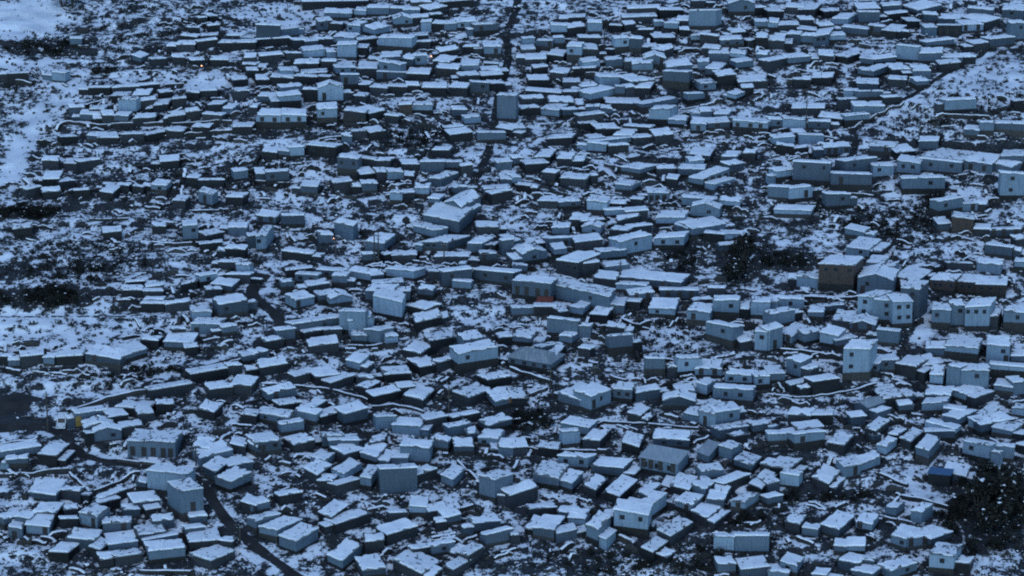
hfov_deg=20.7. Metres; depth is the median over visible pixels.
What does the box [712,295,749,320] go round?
house
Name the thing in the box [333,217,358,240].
house
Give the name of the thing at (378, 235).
utility pole
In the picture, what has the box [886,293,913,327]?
house
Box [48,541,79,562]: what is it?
house
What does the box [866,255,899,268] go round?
house
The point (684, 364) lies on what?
house
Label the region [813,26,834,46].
house
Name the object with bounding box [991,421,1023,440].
house
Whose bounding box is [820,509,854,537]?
house
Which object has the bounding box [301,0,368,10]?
house
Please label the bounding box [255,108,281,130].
house
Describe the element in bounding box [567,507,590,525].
house
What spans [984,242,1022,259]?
house
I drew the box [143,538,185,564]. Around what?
house
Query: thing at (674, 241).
house
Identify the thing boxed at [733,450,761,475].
house
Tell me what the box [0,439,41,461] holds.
house
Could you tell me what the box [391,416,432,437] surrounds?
house
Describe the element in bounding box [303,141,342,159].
house
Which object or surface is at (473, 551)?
house
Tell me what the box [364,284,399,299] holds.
house
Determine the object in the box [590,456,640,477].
house
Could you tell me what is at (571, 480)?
house
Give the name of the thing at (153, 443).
house
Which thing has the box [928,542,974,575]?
house
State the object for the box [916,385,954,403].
house
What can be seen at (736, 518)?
shrub
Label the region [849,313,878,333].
house
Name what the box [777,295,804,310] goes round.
house
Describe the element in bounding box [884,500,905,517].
house
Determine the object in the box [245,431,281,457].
house
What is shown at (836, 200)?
house
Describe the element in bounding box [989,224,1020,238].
house
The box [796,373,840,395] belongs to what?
house
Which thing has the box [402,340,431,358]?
house
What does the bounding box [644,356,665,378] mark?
house
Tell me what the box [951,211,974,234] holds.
house
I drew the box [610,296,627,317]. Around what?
house
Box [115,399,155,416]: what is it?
house
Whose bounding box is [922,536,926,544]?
door
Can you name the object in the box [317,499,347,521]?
house
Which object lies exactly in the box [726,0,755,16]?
house
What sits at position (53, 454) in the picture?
house
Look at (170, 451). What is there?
door
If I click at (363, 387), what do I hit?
house
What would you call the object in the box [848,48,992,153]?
path
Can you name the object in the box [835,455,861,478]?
house
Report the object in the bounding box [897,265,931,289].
house
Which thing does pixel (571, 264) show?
house
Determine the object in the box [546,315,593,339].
house
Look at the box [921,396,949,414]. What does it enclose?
house
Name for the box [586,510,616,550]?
house
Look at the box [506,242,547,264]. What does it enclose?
house
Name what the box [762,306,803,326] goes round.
house
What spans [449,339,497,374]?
house
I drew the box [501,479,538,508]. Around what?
house
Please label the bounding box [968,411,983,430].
house
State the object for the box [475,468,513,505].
house
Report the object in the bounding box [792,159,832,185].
house
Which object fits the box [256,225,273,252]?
house
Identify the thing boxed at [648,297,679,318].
house
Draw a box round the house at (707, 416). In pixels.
[697,398,727,429]
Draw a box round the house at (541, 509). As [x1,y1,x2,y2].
[525,502,557,519]
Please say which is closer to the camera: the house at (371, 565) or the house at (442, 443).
the house at (371, 565)
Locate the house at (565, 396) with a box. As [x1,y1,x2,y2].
[554,381,587,410]
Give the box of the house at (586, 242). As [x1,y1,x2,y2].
[570,233,602,250]
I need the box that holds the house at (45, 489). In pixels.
[27,477,67,501]
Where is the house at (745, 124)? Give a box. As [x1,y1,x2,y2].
[732,116,770,131]
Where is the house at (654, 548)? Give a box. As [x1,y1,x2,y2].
[641,536,675,563]
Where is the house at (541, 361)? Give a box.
[499,347,564,375]
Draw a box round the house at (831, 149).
[811,141,850,157]
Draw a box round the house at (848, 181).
[829,171,871,191]
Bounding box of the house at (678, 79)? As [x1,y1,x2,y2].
[662,69,692,89]
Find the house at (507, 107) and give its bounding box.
[497,92,518,122]
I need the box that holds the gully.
[466,0,521,185]
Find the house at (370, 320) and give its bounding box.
[347,310,374,336]
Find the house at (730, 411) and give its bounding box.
[710,401,746,424]
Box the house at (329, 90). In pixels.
[317,79,343,103]
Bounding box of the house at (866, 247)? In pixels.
[846,236,891,258]
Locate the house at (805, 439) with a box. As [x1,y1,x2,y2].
[787,428,825,450]
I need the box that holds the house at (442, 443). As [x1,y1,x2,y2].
[430,434,452,453]
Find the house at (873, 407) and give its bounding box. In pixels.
[854,396,890,420]
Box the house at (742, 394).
[712,383,756,406]
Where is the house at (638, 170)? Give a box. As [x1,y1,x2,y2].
[620,162,656,179]
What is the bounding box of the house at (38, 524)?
[25,513,54,536]
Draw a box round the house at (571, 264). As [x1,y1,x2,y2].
[555,250,599,278]
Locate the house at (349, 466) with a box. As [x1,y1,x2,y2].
[331,457,362,478]
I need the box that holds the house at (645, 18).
[620,12,657,24]
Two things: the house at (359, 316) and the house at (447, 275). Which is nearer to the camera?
the house at (359, 316)
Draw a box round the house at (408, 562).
[392,548,442,575]
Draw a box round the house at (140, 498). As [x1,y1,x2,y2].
[127,490,160,514]
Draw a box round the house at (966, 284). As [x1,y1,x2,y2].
[957,274,982,294]
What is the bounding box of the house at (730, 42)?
[718,35,743,50]
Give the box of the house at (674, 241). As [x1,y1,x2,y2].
[654,231,688,251]
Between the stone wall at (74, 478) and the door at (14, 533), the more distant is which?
the stone wall at (74, 478)
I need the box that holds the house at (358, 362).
[345,351,374,373]
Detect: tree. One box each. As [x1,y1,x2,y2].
[58,0,66,6]
[68,0,84,8]
[725,258,746,269]
[726,261,745,284]
[728,243,744,257]
[729,261,746,271]
[732,234,753,252]
[732,236,754,260]
[736,232,755,253]
[963,479,998,507]
[966,472,999,507]
[967,474,996,503]
[970,504,995,532]
[974,458,994,476]
[981,498,1012,529]
[981,516,997,534]
[986,465,1005,474]
[991,471,1023,515]
[993,465,1023,484]
[993,483,1018,504]
[996,493,1014,525]
[1012,486,1023,502]
[1012,499,1023,521]
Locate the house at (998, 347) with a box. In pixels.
[986,334,1010,362]
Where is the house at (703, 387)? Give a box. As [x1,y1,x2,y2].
[692,377,717,397]
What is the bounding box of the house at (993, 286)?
[975,275,1007,297]
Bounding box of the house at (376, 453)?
[359,442,393,464]
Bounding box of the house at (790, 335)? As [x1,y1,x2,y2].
[782,322,807,347]
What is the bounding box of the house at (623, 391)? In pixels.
[612,381,637,402]
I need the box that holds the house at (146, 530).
[133,523,166,546]
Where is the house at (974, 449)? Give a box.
[962,438,1003,465]
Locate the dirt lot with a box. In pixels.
[0,391,42,416]
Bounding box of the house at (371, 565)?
[354,553,386,575]
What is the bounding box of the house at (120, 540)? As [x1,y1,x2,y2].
[103,529,138,550]
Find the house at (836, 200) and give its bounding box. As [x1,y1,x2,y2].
[821,191,857,210]
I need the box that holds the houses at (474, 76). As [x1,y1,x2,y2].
[0,0,1023,575]
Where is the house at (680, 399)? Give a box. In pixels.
[662,389,707,409]
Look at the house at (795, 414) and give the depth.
536.84 m
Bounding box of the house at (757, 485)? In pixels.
[748,469,777,497]
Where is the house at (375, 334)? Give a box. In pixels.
[363,326,394,343]
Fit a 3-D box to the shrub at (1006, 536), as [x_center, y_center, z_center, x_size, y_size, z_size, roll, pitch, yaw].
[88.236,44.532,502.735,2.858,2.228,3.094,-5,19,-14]
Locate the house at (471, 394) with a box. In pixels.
[452,382,492,406]
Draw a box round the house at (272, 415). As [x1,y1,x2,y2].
[259,406,293,425]
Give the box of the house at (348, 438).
[327,431,359,450]
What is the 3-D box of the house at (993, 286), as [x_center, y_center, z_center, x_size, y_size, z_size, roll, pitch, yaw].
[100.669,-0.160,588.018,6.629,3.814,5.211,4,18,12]
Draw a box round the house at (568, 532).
[555,523,585,542]
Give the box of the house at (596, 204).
[586,194,610,215]
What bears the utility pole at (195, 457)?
on the ground
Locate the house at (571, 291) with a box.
[555,276,615,310]
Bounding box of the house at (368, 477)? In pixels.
[359,464,377,490]
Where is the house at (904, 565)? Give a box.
[877,555,917,575]
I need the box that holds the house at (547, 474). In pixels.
[533,460,568,490]
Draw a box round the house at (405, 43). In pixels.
[378,33,417,53]
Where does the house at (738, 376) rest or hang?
on the ground
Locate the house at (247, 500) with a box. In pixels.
[240,493,257,513]
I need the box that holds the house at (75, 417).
[64,405,106,429]
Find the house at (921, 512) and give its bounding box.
[910,501,933,523]
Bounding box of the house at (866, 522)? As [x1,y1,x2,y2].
[855,511,879,533]
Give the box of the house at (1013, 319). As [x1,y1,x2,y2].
[1002,304,1023,332]
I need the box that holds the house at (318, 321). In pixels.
[284,314,338,336]
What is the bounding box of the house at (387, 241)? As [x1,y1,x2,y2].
[364,232,396,254]
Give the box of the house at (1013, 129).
[984,120,1023,137]
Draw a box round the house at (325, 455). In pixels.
[302,448,335,463]
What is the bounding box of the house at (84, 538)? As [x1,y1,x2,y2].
[65,527,102,551]
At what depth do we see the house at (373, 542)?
497.53 m
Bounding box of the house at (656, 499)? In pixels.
[638,490,667,520]
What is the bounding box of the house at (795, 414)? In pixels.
[787,406,815,423]
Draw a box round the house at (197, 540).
[185,528,220,551]
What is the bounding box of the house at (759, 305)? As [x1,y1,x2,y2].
[750,296,772,319]
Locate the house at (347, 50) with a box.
[336,40,357,60]
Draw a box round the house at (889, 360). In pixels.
[877,353,899,373]
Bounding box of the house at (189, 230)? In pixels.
[181,219,198,240]
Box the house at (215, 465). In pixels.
[202,455,229,482]
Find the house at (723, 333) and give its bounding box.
[705,320,743,348]
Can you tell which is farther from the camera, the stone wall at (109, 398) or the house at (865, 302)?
the house at (865, 302)
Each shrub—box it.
[0,204,9,214]
[0,294,15,304]
[13,201,25,211]
[17,210,28,215]
[21,288,32,295]
[22,38,32,44]
[23,203,37,215]
[23,293,33,301]
[30,210,40,220]
[30,293,43,300]
[34,40,42,46]
[34,288,49,300]
[40,252,48,258]
[42,46,49,52]
[42,283,54,290]
[43,294,56,307]
[46,285,57,294]
[49,204,61,213]
[51,258,57,264]
[53,271,65,278]
[54,293,66,304]
[56,282,67,290]
[59,38,69,45]
[65,288,75,299]
[66,294,78,304]
[78,266,86,273]
[86,274,94,280]
[89,67,100,75]
[112,262,122,268]
[137,375,143,381]
[173,367,182,373]
[415,142,423,147]
[511,411,521,418]
[514,409,525,417]
[517,424,526,430]
[518,418,527,423]
[522,413,533,420]
[532,404,543,415]
[532,411,540,419]
[538,416,548,422]
[542,417,555,426]
[563,559,570,567]
[583,546,594,555]
[604,566,617,575]
[606,552,615,558]
[611,559,619,567]
[623,552,631,557]
[630,563,636,570]
[639,560,649,568]
[672,251,680,259]
[673,541,682,550]
[674,261,686,270]
[674,561,682,568]
[679,248,686,254]
[680,559,690,569]
[684,258,695,265]
[691,558,700,565]
[694,561,704,568]
[695,542,702,551]
[701,564,711,572]
[711,547,724,556]
[727,517,736,524]
[731,516,741,525]
[735,514,749,521]
[738,508,748,517]
[748,515,757,521]
[757,508,767,518]
[759,251,770,262]
[763,256,772,266]
[771,255,788,263]
[772,249,780,257]
[780,250,789,260]
[783,259,793,266]
[789,256,796,263]
[791,251,803,258]
[793,494,800,501]
[794,257,807,265]
[807,494,816,499]
[822,491,832,500]
[824,491,836,499]
[856,488,867,497]
[864,489,872,496]
[866,215,873,220]
[879,219,889,226]
[888,211,895,217]
[921,191,932,201]
[927,191,942,202]
[934,508,949,517]
[940,512,952,525]
[943,517,960,533]
[945,501,962,514]
[947,504,958,513]
[947,510,960,517]
[949,493,967,506]
[950,496,972,508]
[954,476,969,486]
[963,535,978,552]
[967,548,979,556]
[985,534,1001,549]
[996,541,1007,549]
[999,529,1012,540]
[1008,523,1022,531]
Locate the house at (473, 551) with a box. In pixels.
[447,542,484,568]
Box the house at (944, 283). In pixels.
[930,272,962,296]
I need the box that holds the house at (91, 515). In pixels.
[79,503,109,529]
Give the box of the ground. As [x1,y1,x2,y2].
[0,0,1023,575]
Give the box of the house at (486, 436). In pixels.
[478,428,504,447]
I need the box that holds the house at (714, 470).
[695,462,723,479]
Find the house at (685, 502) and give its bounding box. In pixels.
[666,491,703,518]
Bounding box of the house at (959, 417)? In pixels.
[941,408,976,426]
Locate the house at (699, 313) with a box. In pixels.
[686,302,712,326]
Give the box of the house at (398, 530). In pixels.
[375,518,417,546]
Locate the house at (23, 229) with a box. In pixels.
[12,222,32,236]
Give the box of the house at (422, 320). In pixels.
[411,308,449,334]
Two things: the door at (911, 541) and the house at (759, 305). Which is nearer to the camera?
the door at (911, 541)
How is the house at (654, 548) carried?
on the ground
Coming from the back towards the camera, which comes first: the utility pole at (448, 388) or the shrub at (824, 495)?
the utility pole at (448, 388)
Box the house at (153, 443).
[127,428,182,457]
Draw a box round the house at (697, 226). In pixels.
[678,216,734,236]
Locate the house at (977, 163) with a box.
[964,151,999,173]
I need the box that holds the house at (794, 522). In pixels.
[785,511,805,533]
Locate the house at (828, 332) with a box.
[819,324,846,347]
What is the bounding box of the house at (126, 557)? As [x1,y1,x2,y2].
[112,548,143,566]
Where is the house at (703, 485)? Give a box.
[691,476,714,500]
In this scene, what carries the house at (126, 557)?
on the ground
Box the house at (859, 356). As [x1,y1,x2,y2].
[842,339,877,381]
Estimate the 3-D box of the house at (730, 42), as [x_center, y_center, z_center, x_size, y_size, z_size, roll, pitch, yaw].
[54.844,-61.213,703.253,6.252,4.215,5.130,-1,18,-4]
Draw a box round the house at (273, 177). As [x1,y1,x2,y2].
[264,168,289,186]
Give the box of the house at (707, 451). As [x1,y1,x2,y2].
[697,439,719,463]
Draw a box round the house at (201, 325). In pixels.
[190,317,226,334]
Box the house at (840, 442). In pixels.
[826,431,853,455]
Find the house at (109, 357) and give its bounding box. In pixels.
[84,343,127,371]
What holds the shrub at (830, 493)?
on the ground
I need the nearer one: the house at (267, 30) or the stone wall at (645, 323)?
the stone wall at (645, 323)
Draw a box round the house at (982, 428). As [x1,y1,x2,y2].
[967,411,1013,436]
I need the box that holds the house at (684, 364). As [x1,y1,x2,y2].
[665,353,702,378]
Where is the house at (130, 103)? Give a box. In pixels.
[117,96,140,113]
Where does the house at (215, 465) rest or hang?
on the ground
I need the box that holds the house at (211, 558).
[187,544,235,570]
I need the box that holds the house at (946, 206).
[929,195,963,217]
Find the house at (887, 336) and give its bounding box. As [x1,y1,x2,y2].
[866,326,900,347]
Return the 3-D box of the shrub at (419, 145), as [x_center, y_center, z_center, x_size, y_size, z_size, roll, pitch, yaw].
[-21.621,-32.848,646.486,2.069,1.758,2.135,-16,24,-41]
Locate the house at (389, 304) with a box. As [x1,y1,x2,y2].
[372,286,405,322]
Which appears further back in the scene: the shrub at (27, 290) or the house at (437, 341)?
the shrub at (27, 290)
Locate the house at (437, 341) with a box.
[423,329,454,354]
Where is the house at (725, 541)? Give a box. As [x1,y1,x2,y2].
[713,533,734,552]
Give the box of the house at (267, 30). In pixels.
[255,23,281,38]
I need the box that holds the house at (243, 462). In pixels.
[225,454,253,470]
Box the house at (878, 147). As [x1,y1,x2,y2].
[869,140,898,155]
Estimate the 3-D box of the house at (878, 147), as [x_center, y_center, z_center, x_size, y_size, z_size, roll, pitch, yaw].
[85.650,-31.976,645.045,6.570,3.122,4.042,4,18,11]
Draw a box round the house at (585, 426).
[560,415,597,436]
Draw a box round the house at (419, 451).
[399,437,433,464]
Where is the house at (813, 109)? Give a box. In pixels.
[791,103,825,115]
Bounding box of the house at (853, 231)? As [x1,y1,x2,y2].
[844,223,877,239]
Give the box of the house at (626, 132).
[612,127,637,136]
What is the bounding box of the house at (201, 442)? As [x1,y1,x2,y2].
[191,436,216,456]
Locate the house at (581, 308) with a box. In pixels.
[569,300,590,317]
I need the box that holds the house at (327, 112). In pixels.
[316,102,337,123]
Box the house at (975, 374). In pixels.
[958,362,990,388]
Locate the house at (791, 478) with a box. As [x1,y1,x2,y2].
[780,466,803,492]
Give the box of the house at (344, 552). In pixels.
[326,537,362,571]
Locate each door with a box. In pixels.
[12,531,16,537]
[42,527,47,534]
[91,518,95,527]
[121,523,126,530]
[130,446,134,455]
[141,447,146,455]
[151,447,155,456]
[161,448,165,456]
[168,448,172,457]
[190,502,195,511]
[274,391,278,398]
[515,285,518,293]
[524,286,528,294]
[535,288,539,296]
[544,289,548,296]
[592,399,595,408]
[641,458,645,467]
[648,459,652,468]
[658,461,662,470]
[670,463,674,472]
[677,291,681,297]
[689,291,693,297]
[703,415,706,425]
[712,368,716,374]
[773,340,776,348]
[853,323,857,328]
[853,466,857,474]
[857,521,862,527]
[860,285,864,293]
[908,539,913,546]
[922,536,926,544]
[1003,355,1007,361]
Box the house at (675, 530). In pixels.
[657,515,693,547]
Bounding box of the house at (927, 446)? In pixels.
[915,434,940,466]
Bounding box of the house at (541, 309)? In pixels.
[533,302,560,316]
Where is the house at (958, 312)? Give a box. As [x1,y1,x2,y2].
[947,298,965,327]
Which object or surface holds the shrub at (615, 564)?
on the ground
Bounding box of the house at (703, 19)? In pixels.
[689,9,721,30]
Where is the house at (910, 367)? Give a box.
[895,355,930,382]
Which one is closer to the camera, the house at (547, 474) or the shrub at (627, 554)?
the shrub at (627, 554)
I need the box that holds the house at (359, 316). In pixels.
[338,308,368,333]
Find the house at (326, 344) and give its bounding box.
[305,334,339,353]
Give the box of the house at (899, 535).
[890,523,915,551]
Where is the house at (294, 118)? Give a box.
[281,108,306,129]
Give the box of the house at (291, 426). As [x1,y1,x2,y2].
[277,417,304,436]
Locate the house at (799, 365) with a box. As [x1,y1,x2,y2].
[786,353,819,377]
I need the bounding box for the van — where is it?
[56,412,67,428]
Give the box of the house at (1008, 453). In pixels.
[996,442,1015,462]
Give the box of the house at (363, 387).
[357,379,381,396]
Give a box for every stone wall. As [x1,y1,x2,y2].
[0,436,37,443]
[0,467,68,477]
[15,79,31,85]
[64,119,231,127]
[65,389,145,412]
[67,99,103,113]
[69,471,90,491]
[89,217,127,220]
[93,470,140,493]
[117,458,173,465]
[140,569,190,574]
[152,241,197,246]
[160,82,183,88]
[164,129,255,138]
[192,208,231,212]
[228,358,240,362]
[256,180,289,185]
[261,382,367,401]
[320,135,340,140]
[348,342,385,348]
[372,403,424,413]
[457,459,477,479]
[510,366,552,383]
[528,446,595,452]
[529,386,547,396]
[570,71,639,75]
[597,420,698,429]
[604,162,656,178]
[622,318,650,330]
[768,382,876,398]
[780,347,839,361]
[804,295,857,300]
[828,190,873,197]
[848,101,904,130]
[876,472,908,486]
[884,515,911,524]
[901,494,949,510]
[936,113,992,119]
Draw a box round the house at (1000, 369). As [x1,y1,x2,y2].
[989,360,1023,378]
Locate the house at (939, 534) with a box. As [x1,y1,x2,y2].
[927,525,952,549]
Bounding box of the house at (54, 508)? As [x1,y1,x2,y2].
[33,501,64,526]
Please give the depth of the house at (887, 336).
564.96 m
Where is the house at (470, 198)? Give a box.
[444,189,482,214]
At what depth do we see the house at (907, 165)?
634.99 m
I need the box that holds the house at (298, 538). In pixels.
[278,522,318,554]
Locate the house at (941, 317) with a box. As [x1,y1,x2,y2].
[931,302,951,330]
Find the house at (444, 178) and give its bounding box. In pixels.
[427,170,458,186]
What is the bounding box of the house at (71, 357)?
[55,348,86,365]
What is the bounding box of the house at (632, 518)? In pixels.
[613,498,652,538]
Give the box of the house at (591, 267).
[583,258,599,276]
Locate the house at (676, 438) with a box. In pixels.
[652,428,690,448]
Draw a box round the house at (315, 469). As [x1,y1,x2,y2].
[303,458,331,484]
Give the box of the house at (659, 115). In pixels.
[648,105,677,125]
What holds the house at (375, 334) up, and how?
on the ground
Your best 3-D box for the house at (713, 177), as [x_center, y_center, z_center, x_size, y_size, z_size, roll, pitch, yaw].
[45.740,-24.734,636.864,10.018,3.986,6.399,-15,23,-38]
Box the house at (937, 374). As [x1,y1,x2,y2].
[929,363,945,385]
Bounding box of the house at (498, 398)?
[486,386,511,410]
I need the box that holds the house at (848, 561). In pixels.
[837,552,868,572]
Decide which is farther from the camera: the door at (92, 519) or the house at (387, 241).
the house at (387, 241)
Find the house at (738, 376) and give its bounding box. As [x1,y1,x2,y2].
[724,367,753,384]
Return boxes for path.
[0,312,170,317]
[478,117,574,187]
[501,506,531,551]
[672,494,820,549]
[839,448,905,492]
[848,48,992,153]
[937,507,978,563]
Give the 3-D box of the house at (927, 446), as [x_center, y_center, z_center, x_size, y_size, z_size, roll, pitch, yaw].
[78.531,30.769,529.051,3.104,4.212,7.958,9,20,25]
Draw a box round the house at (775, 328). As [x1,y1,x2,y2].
[760,321,783,352]
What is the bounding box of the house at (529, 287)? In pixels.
[511,274,558,300]
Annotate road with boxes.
[0,422,303,575]
[88,334,273,402]
[246,273,285,326]
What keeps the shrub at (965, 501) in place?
on the ground
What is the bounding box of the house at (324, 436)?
[321,431,344,448]
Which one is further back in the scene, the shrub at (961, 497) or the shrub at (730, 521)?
the shrub at (961, 497)
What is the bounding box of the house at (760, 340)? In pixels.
[754,327,770,352]
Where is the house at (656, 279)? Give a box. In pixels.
[619,269,689,293]
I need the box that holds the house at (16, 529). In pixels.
[7,519,24,538]
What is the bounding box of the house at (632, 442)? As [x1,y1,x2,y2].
[621,430,643,455]
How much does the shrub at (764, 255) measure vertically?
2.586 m
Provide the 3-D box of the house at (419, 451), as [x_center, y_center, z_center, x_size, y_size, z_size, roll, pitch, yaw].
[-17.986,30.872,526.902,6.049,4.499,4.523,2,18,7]
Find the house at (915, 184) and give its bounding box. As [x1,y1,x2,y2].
[898,174,945,194]
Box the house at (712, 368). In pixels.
[694,358,722,378]
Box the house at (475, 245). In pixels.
[466,236,498,255]
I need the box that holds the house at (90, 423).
[81,415,113,435]
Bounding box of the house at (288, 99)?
[268,89,301,108]
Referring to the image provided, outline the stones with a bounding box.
[0,0,1023,575]
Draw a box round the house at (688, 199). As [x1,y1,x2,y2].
[681,194,717,206]
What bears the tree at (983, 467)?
on the ground
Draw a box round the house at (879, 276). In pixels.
[857,263,898,293]
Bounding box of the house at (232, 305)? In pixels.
[212,293,257,319]
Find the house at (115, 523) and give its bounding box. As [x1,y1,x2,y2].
[102,512,131,537]
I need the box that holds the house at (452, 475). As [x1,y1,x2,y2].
[440,463,465,488]
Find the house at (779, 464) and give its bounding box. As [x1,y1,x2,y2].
[770,455,808,478]
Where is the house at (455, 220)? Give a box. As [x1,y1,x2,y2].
[423,201,472,234]
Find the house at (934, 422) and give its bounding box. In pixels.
[924,417,961,441]
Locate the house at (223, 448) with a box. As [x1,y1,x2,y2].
[191,439,233,467]
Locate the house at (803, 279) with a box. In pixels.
[787,271,818,289]
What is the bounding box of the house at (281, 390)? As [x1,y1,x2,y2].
[261,381,296,404]
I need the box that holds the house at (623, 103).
[603,97,640,110]
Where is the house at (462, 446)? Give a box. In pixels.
[452,437,473,455]
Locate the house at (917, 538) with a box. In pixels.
[907,525,931,550]
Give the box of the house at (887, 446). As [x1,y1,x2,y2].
[876,435,897,456]
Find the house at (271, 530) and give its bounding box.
[258,515,302,542]
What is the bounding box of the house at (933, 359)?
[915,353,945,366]
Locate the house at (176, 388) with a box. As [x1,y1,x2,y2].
[144,379,194,398]
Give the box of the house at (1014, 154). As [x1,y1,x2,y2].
[999,149,1023,166]
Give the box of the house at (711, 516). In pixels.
[691,500,730,529]
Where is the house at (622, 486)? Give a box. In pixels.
[604,474,637,504]
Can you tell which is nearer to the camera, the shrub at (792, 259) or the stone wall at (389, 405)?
the stone wall at (389, 405)
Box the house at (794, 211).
[773,204,815,218]
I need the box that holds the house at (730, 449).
[718,440,742,459]
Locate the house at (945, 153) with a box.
[919,147,978,170]
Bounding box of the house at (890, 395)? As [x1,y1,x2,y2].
[872,385,904,408]
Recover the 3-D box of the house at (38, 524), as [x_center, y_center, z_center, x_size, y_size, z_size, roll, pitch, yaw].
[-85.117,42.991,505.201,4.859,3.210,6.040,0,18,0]
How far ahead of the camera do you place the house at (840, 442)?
527.94 m
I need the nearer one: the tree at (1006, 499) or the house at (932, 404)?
the tree at (1006, 499)
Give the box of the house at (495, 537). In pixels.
[479,526,513,547]
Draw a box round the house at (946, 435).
[923,427,955,443]
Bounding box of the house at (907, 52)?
[896,43,920,62]
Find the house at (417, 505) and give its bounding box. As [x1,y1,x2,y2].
[408,495,428,517]
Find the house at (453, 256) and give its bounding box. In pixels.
[433,251,479,265]
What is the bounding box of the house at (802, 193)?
[787,184,822,203]
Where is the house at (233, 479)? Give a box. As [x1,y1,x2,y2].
[213,466,251,493]
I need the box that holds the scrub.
[0,0,1023,575]
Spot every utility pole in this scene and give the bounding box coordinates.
[43,391,48,432]
[195,448,198,465]
[236,525,242,543]
[333,237,336,258]
[374,233,376,261]
[375,233,380,261]
[441,243,446,261]
[446,386,451,413]
[804,99,809,130]
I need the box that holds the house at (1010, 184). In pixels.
[997,170,1023,199]
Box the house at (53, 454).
[37,441,74,466]
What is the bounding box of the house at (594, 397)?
[572,382,611,414]
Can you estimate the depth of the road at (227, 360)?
558.17 m
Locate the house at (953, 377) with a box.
[946,362,966,386]
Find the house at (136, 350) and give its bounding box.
[113,340,147,363]
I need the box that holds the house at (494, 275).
[472,266,521,286]
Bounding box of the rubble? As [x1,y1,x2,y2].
[0,0,1023,575]
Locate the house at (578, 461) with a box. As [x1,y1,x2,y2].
[557,451,596,470]
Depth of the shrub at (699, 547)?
497.28 m
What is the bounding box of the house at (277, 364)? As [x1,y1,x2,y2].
[244,355,288,376]
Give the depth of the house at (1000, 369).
555.80 m
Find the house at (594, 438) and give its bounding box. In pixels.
[582,428,610,448]
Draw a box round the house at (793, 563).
[779,551,803,575]
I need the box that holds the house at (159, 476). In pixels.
[145,463,196,493]
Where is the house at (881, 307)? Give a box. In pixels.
[872,292,900,324]
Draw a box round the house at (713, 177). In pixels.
[688,166,735,189]
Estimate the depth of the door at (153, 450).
526.02 m
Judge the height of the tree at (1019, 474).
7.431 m
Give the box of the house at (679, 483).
[660,472,698,494]
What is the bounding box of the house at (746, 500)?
[730,491,758,512]
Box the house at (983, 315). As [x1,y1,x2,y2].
[964,297,1001,331]
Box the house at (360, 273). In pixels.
[347,265,378,283]
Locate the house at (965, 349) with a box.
[944,335,982,363]
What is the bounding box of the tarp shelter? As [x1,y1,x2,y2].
[536,296,552,302]
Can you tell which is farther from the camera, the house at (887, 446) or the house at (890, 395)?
the house at (890, 395)
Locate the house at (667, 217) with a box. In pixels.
[655,210,688,226]
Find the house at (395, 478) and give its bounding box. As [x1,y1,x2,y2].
[377,462,417,493]
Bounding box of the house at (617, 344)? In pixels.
[605,332,642,357]
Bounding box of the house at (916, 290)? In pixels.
[901,279,928,319]
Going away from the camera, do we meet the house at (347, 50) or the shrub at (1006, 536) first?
the shrub at (1006, 536)
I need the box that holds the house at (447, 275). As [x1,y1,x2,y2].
[438,265,472,287]
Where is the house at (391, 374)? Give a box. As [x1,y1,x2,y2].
[373,365,410,382]
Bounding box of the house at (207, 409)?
[197,399,222,420]
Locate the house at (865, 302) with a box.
[857,289,891,315]
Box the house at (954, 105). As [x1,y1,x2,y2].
[934,96,976,114]
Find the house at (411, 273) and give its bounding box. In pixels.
[382,265,426,281]
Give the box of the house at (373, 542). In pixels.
[363,532,384,553]
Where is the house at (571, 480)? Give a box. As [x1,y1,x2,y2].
[560,468,583,494]
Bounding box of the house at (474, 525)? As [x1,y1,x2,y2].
[459,515,501,535]
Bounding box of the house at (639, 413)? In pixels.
[626,404,655,424]
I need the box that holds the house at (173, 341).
[163,331,198,351]
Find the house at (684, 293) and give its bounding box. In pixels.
[659,286,699,300]
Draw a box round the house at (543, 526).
[524,514,565,541]
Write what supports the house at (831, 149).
on the ground
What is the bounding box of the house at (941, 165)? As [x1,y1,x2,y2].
[919,156,962,174]
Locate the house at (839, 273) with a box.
[818,255,864,291]
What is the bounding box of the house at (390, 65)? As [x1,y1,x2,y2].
[378,58,406,70]
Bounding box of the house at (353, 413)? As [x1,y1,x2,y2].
[334,400,368,426]
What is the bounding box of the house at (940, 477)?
[927,467,953,487]
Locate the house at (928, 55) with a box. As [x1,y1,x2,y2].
[918,47,942,63]
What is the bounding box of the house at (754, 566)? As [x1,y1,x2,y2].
[735,555,779,575]
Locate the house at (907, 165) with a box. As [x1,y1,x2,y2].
[892,154,922,174]
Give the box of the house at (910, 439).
[899,427,923,450]
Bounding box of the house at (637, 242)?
[608,230,651,255]
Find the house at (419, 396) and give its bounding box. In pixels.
[403,384,434,408]
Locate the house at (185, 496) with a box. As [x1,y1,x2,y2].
[167,477,203,521]
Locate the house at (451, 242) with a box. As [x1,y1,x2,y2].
[422,234,469,253]
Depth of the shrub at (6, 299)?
578.48 m
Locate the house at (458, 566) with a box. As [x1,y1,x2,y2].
[443,556,472,575]
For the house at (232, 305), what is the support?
on the ground
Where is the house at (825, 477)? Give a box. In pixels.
[811,463,845,495]
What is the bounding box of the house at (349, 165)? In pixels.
[336,153,362,178]
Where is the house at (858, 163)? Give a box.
[834,155,877,171]
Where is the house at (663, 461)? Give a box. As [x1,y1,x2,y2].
[638,444,688,476]
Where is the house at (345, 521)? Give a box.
[318,508,370,535]
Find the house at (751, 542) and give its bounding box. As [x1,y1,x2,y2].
[733,531,769,552]
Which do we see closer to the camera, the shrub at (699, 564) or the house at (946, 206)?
the shrub at (699, 564)
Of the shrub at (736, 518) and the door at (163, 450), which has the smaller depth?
the shrub at (736, 518)
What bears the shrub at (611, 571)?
on the ground
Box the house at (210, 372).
[185,363,227,385]

